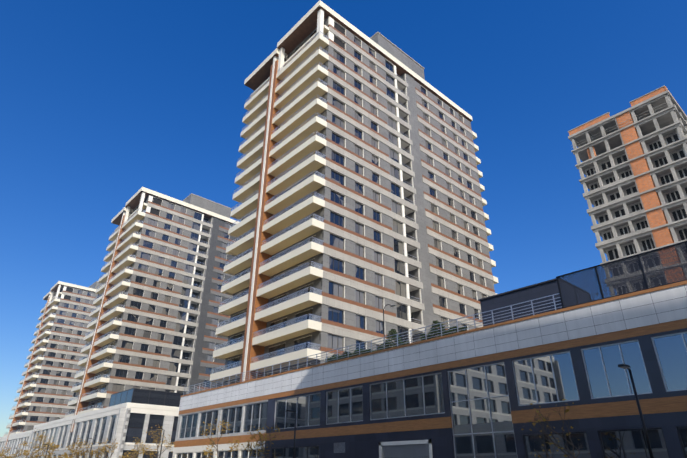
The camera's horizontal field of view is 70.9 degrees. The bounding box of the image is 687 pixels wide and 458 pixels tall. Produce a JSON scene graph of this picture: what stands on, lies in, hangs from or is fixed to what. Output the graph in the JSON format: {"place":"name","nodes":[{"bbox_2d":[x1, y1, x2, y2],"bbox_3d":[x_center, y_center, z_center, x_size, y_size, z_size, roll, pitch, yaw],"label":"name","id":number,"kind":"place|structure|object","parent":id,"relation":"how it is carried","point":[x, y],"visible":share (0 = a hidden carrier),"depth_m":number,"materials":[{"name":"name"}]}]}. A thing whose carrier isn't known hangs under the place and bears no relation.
{"place":"outdoors","nodes":[
{"label":"outdoors","id":0,"kind":"place"},
{"bbox_2d":[0,447,12,457],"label":"street tree","id":1,"kind":"object","parent":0,"point":[9,449],"visible":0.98,"depth_m":116.67,"materials":[{"name":"yellow plant"}]},
{"bbox_2d":[11,444,30,457],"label":"street tree","id":2,"kind":"object","parent":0,"point":[14,455],"visible":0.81,"depth_m":110.22,"materials":[{"name":"yellow plant"}]},
{"bbox_2d":[20,428,43,457],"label":"street tree","id":3,"kind":"object","parent":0,"point":[35,448],"visible":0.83,"depth_m":100.42,"materials":[{"name":"yellow plant"}]},
{"bbox_2d":[30,432,52,457],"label":"street tree","id":4,"kind":"object","parent":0,"point":[37,455],"visible":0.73,"depth_m":96.54,"materials":[{"name":"yellow plant"}]},
{"bbox_2d":[40,442,61,457],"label":"street tree","id":5,"kind":"object","parent":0,"point":[52,449],"visible":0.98,"depth_m":90.23,"materials":[{"name":"yellow plant"}]},
{"bbox_2d":[54,436,89,457],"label":"street tree","id":6,"kind":"object","parent":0,"point":[71,449],"visible":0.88,"depth_m":82.23,"materials":[{"name":"yellow plant"}]},
{"bbox_2d":[66,442,97,457],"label":"street tree","id":7,"kind":"object","parent":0,"point":[86,451],"visible":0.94,"depth_m":76.25,"materials":[{"name":"yellow plant"}]},
{"bbox_2d":[92,438,118,457],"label":"street tree","id":8,"kind":"object","parent":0,"point":[105,449],"visible":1,"depth_m":67.53,"materials":[{"name":"yellow plant"}]},
{"bbox_2d":[119,437,149,457],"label":"street tree","id":9,"kind":"object","parent":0,"point":[135,451],"visible":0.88,"depth_m":63.82,"materials":[{"name":"yellow plant"}]},
{"bbox_2d":[139,425,174,457],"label":"street tree","id":10,"kind":"object","parent":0,"point":[151,452],"visible":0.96,"depth_m":57.39,"materials":[{"name":"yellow plant"}]},
{"bbox_2d":[156,428,164,457],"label":"street lamp","id":11,"kind":"object","parent":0,"point":[162,440],"visible":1,"depth_m":53.87,"materials":[{"name":"grey metal"}]},
{"bbox_2d":[198,418,240,457],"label":"street tree","id":12,"kind":"object","parent":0,"point":[211,454],"visible":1,"depth_m":48.06,"materials":[{"name":"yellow plant"}]},
{"bbox_2d":[241,426,283,457],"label":"street tree","id":13,"kind":"object","parent":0,"point":[258,445],"visible":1,"depth_m":41.67,"materials":[{"name":"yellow plant"}]},
{"bbox_2d":[286,410,295,457],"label":"street lamp","id":14,"kind":"object","parent":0,"point":[294,433],"visible":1,"depth_m":37.48,"materials":[{"name":"black metal"}]},
{"bbox_2d":[0,0,686,436],"label":"sky","id":15,"kind":"structure","parent":0,"point":[102,101],"materials":[{"name":"blue"}]},
{"bbox_2d":[521,399,582,457],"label":"street tree","id":16,"kind":"object","parent":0,"point":[550,434],"visible":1,"depth_m":24.13,"materials":[{"name":"brown plant"}]},
{"bbox_2d":[568,86,686,295],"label":"tower under construction","id":17,"kind":"structure","parent":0,"point":[632,166],"depth_m":76.97,"materials":[{"name":"concrete"}]},
{"bbox_2d":[618,364,653,457],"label":"street lamp","id":18,"kind":"object","parent":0,"point":[624,366],"visible":1,"depth_m":20.92,"materials":[{"name":"black metal"}]},
{"label":"ground","id":19,"kind":"structure","parent":0,"visible":0},
{"bbox_2d":[0,430,31,457],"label":"podium","id":20,"kind":"object","parent":19,"relation":"on","point":[15,440],"visible":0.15,"depth_m":151.81,"materials":[{"name":"white stone"}]},
{"bbox_2d":[4,281,103,445],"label":"tower","id":21,"kind":"structure","parent":19,"relation":"on","point":[49,381],"depth_m":171.79,"materials":[{"name":"concrete"}]},
{"bbox_2d":[25,388,185,457],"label":"podium","id":22,"kind":"object","parent":19,"relation":"on","point":[124,418],"visible":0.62,"depth_m":87.60,"materials":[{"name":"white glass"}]},
{"bbox_2d":[64,187,238,431],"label":"tower","id":23,"kind":"structure","parent":19,"relation":"on","point":[153,325],"depth_m":115.09,"materials":[{"name":"concrete"}]},
{"bbox_2d":[209,0,498,385],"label":"tower","id":24,"kind":"structure","parent":19,"relation":"on","point":[362,201],"depth_m":67.10,"materials":[{"name":"concrete"}]},
{"bbox_2d":[172,241,686,457],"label":"podium","id":25,"kind":"object","parent":19,"relation":"on","point":[547,346],"visible":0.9,"depth_m":31.06,"materials":[{"name":"grey glass"}]},
{"bbox_2d":[325,329,409,362],"bbox_3d":[1.818,10.558,42.215,1.182,2.385,10.159,22,-34,-37],"label":"terrace hedge","id":26,"kind":"object","parent":25,"relation":"on","point":[392,332],"visible":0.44,"depth_m":40.52,"materials":[{"name":"green plant"}]},
{"bbox_2d":[383,304,395,338],"bbox_3d":[4.171,9.643,43.049,0.200,6.187,1.550,22,-34,-37],"label":"terrace lamp","id":27,"kind":"object","parent":25,"relation":"on","point":[383,317],"visible":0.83,"depth_m":44.12,"materials":[{"name":"grey metal"}]},
{"bbox_2d":[420,320,467,340],"bbox_3d":[7.541,7.843,36.523,1.186,2.159,4.156,22,-34,-37],"label":"terrace hedge","id":28,"kind":"object","parent":25,"relation":"on","point":[438,326],"visible":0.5,"depth_m":36.72,"materials":[{"name":"green plant"}]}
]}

